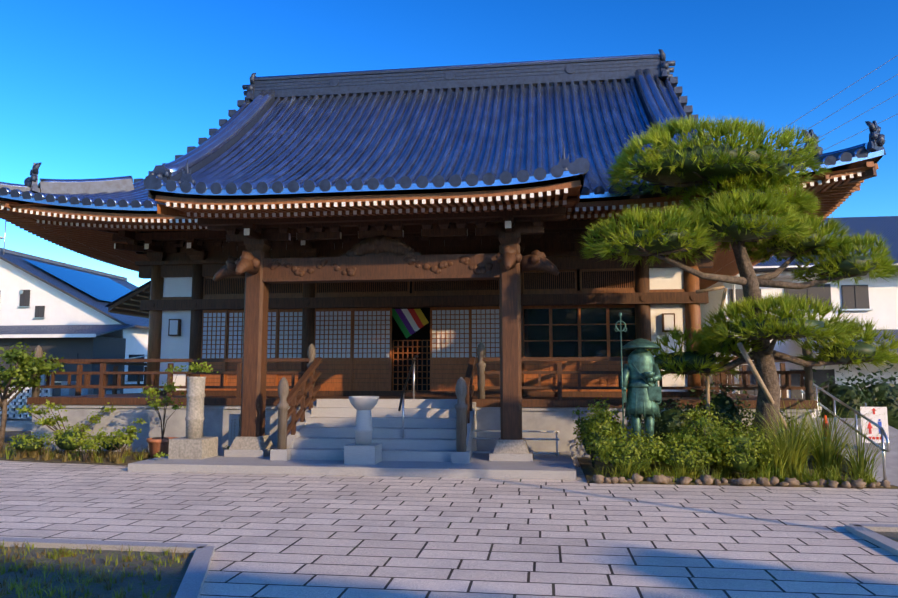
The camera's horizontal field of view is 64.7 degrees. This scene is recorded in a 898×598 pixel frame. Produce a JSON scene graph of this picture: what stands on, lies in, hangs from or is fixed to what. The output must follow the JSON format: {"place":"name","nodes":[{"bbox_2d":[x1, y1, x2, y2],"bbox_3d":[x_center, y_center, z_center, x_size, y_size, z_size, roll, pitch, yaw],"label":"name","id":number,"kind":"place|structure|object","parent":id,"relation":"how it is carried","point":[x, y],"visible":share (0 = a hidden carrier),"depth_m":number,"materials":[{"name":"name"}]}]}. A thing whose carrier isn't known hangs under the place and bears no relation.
{"place":"outdoors","nodes":[
{"label":"outdoors","id":0,"kind":"place"},
{"bbox_2d":[5,431,30,437],"bbox_3d":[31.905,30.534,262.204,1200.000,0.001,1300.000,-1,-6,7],"label":"stone ledge","id":1,"kind":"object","parent":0,"point":[10,433],"depth_m":20.00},
{"bbox_2d":[0,387,51,430],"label":"block fence","id":2,"kind":"object","parent":1,"relation":"on","point":[16,421],"visible":0.38,"depth_m":21.00,"materials":[{"name":"concrete"}]},
{"bbox_2d":[0,437,151,464],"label":"bed","id":3,"kind":"object","parent":1,"relation":"on","point":[128,459],"depth_m":13.42,"materials":[{"name":"soil"}]},
{"bbox_2d":[0,342,229,463],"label":"bed plants","id":4,"kind":"object","parent":3,"relation":"on","point":[67,440],"visible":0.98,"depth_m":13.93,"materials":[{"name":"green plant"}]},
{"bbox_2d":[146,437,177,457],"bbox_3d":[-5.567,2.888,13.752,0.580,0.370,0.571,-1,-6,7],"label":"terracotta pot","id":5,"kind":"object","parent":3,"relation":"on","point":[157,445],"visible":0.73,"depth_m":13.54,"materials":[{"name":"ceramic"}]},
{"bbox_2d":[40,374,120,395],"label":"gravestones","id":6,"kind":"object","parent":1,"relation":"on","point":[71,391],"depth_m":23.17,"materials":[{"name":"stone"}]},
{"bbox_2d":[30,399,814,479],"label":"platform","id":7,"kind":"structure","parent":1,"relation":"on","point":[324,435],"depth_m":13.17,"materials":[{"name":"concrete"}]},
{"bbox_2d":[168,377,217,458],"bbox_3d":[-4.592,2.126,12.814,0.620,1.440,0.620,-1,-6,7],"label":"stone post","id":8,"kind":"object","parent":7,"relation":"on","point":[194,443],"visible":1,"depth_m":12.68,"materials":[{"name":"beige stone"}]},
{"bbox_2d":[228,414,240,446],"bbox_3d":[-4.125,2.578,13.634,0.200,0.720,0.093,-1,-6,7],"label":"stone tablet","id":9,"kind":"object","parent":7,"relation":"on","point":[234,425],"visible":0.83,"depth_m":13.60,"materials":[{"name":"grey stone"}]},
{"bbox_2d":[344,396,381,464],"bbox_3d":[-1.442,2.202,11.980,0.520,1.105,0.520,-1,-6,7],"label":"stone basin","id":10,"kind":"object","parent":7,"relation":"on","point":[362,450],"visible":1,"depth_m":11.83,"materials":[{"name":"grey stone"}]},
{"bbox_2d":[270,355,474,462],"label":"stair rails","id":11,"kind":"object","parent":7,"relation":"on","point":[464,389],"visible":0.98,"depth_m":12.50,"materials":[{"name":"brown wood"}]},
{"bbox_2d":[197,205,565,460],"bbox_3d":[-1.137,0.429,14.120,6.808,5.099,3.849,-1,-6,7],"label":"porch","id":12,"kind":"object","parent":7,"relation":"on","point":[379,254],"visible":1,"depth_m":13.02,"materials":[{"name":"wood"}]},
{"bbox_2d":[27,340,817,408],"bbox_3d":[-0.069,2.373,22.030,15.988,1.270,15.922,-1,-6,7],"label":"wooden railing","id":13,"kind":"object","parent":7,"relation":"on","point":[115,398],"visible":0.42,"depth_m":14.60,"materials":[{"name":"brown wood"}]},
{"bbox_2d":[135,212,715,397],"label":"temple wall","id":14,"kind":"structure","parent":7,"relation":"on","point":[662,296],"depth_m":16.10,"materials":[{"name":"brown wood"}]},
{"bbox_2d":[112,219,700,260],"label":"brackets","id":15,"kind":"object","parent":14,"relation":"on","point":[559,236],"visible":0.38,"depth_m":16.40,"materials":[{"name":"brown wood"}]},
{"bbox_2d":[0,161,878,289],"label":"rafters","id":16,"kind":"object","parent":15,"relation":"on","point":[84,232],"visible":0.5,"depth_m":13.07,"materials":[{"name":"brown wood"}]},
{"bbox_2d":[0,77,883,213],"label":"roof","id":17,"kind":"structure","parent":16,"relation":"on","point":[481,138],"depth_m":19.23,"materials":[{"name":"grey tile"}]},
{"bbox_2d":[0,49,885,195],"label":"roof ridges","id":18,"kind":"object","parent":17,"relation":"on","point":[262,93],"visible":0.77,"depth_m":23.15,"materials":[{"name":"tile"}]},
{"bbox_2d":[200,305,635,391],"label":"doors","id":19,"kind":"structure","parent":14,"relation":"attached to","point":[353,347],"depth_m":16.08,"materials":[{"name":"brown wood"}]},
{"bbox_2d":[473,430,559,455],"bbox_3d":[1.090,2.669,13.160,1.900,0.436,0.286,-1,-6,7],"label":"metal handrail","id":20,"kind":"object","parent":7,"relation":"on","point":[556,452],"visible":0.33,"depth_m":13.06,"materials":[{"name":"white metal"}]},
{"bbox_2d":[812,362,897,428],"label":"hedge","id":21,"kind":"object","parent":1,"relation":"on","point":[882,394],"visible":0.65,"depth_m":14.86,"materials":[{"name":"green plant"}]},
{"bbox_2d":[0,218,148,395],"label":"house","id":22,"kind":"structure","parent":0,"point":[54,309],"depth_m":40.32,"materials":[{"name":"white paint"}]},
{"bbox_2d":[105,280,150,317],"bbox_3d":[-12.399,-0.420,32.928,4.254,2.475,5.200,-1,-6,7],"label":"neighbouring roof eave","id":23,"kind":"object","parent":22,"relation":"on","point":[128,304],"visible":0.17,"depth_m":30.96,"materials":[{"name":"brown wood"}]},
{"bbox_2d":[0,459,897,597],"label":"paving","id":24,"kind":"structure","parent":0,"point":[298,536],"depth_m":7.25,"materials":[{"name":"grey stone"}]},
{"bbox_2d":[0,546,193,597],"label":"soil bed","id":25,"kind":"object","parent":24,"relation":"on","point":[175,572],"depth_m":5.64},
{"bbox_2d":[0,540,189,597],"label":"lawn tufts","id":26,"kind":"object","parent":25,"relation":"on","point":[55,556],"visible":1,"depth_m":5.60,"materials":[{"name":"green plant"}]},
{"bbox_2d":[0,523,897,597],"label":"kerbs","id":27,"kind":"structure","parent":24,"relation":"on","point":[192,582],"depth_m":6.43,"materials":[{"name":"stone"}]},
{"bbox_2d":[577,457,897,488],"bbox_3d":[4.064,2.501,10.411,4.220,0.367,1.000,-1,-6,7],"label":"bed grass","id":28,"kind":"structure","parent":24,"relation":"on","point":[837,477],"depth_m":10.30,"materials":[{"name":"green plant"}]},
{"bbox_2d":[615,312,671,470],"bbox_3d":[3.087,1.490,11.490,0.990,2.544,1.044,5,-8,-39],"label":"monk statue","id":29,"kind":"object","parent":28,"relation":"on","point":[640,372],"visible":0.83,"depth_m":11.36,"materials":[{"name":"metal"}]},
{"bbox_2d":[571,373,897,482],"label":"bed plants","id":30,"kind":"object","parent":28,"relation":"on","point":[720,437],"visible":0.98,"depth_m":10.70,"materials":[{"name":"green plant"}]},
{"bbox_2d":[575,113,897,467],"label":"pine tree","id":31,"kind":"object","parent":28,"relation":"on","point":[736,216],"visible":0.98,"depth_m":11.66,"materials":[{"name":"green plant"}]},
{"bbox_2d":[592,473,890,488],"bbox_3d":[4.180,2.637,10.257,4.161,0.184,0.272,-1,-6,7],"label":"border rock","id":32,"kind":"object","parent":24,"relation":"on","point":[636,478],"visible":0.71,"depth_m":10.23,"materials":[{"name":"grey stone"}]},
{"bbox_2d":[800,383,897,485],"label":"ramp rail","id":33,"kind":"object","parent":24,"relation":"on","point":[887,469],"visible":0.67,"depth_m":11.63,"materials":[{"name":"metal"}]},
{"bbox_2d":[860,403,888,449],"bbox_3d":[7.180,2.327,11.950,0.420,1.150,0.052,-1,-6,7],"label":"toilet sign","id":34,"kind":"object","parent":24,"relation":"on","point":[881,420],"visible":0.65,"depth_m":11.96,"materials":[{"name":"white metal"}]},
{"bbox_2d":[874,531,897,541],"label":"gravel","id":35,"kind":"structure","parent":24,"relation":"on","point":[892,536],"depth_m":7.04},
{"bbox_2d":[0,0,897,286],"label":"sky","id":36,"kind":"structure","parent":0,"point":[90,89],"materials":[{"name":"blue"}]},
{"bbox_2d":[700,216,897,417],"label":"house","id":37,"kind":"structure","parent":0,"point":[877,300],"depth_m":22.06,"materials":[{"name":"white paint"}]},
{"bbox_2d":[823,415,827,436],"bbox_3d":[6.714,2.378,12.621,0.300,0.625,0.300,-1,-6,7],"label":"post","id":38,"kind":"object","parent":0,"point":[826,422],"visible":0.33,"depth_m":12.61,"materials":[{"name":"orange plastic"}]},
{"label":"house","id":39,"kind":"object","parent":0,"visible":0},
{"bbox_2d":[763,55,897,150],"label":"power lines","id":40,"kind":"object","parent":39,"relation":"on","point":[846,105],"visible":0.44,"depth_m":34.53,"materials":[{"name":"grey metal"}]}
]}

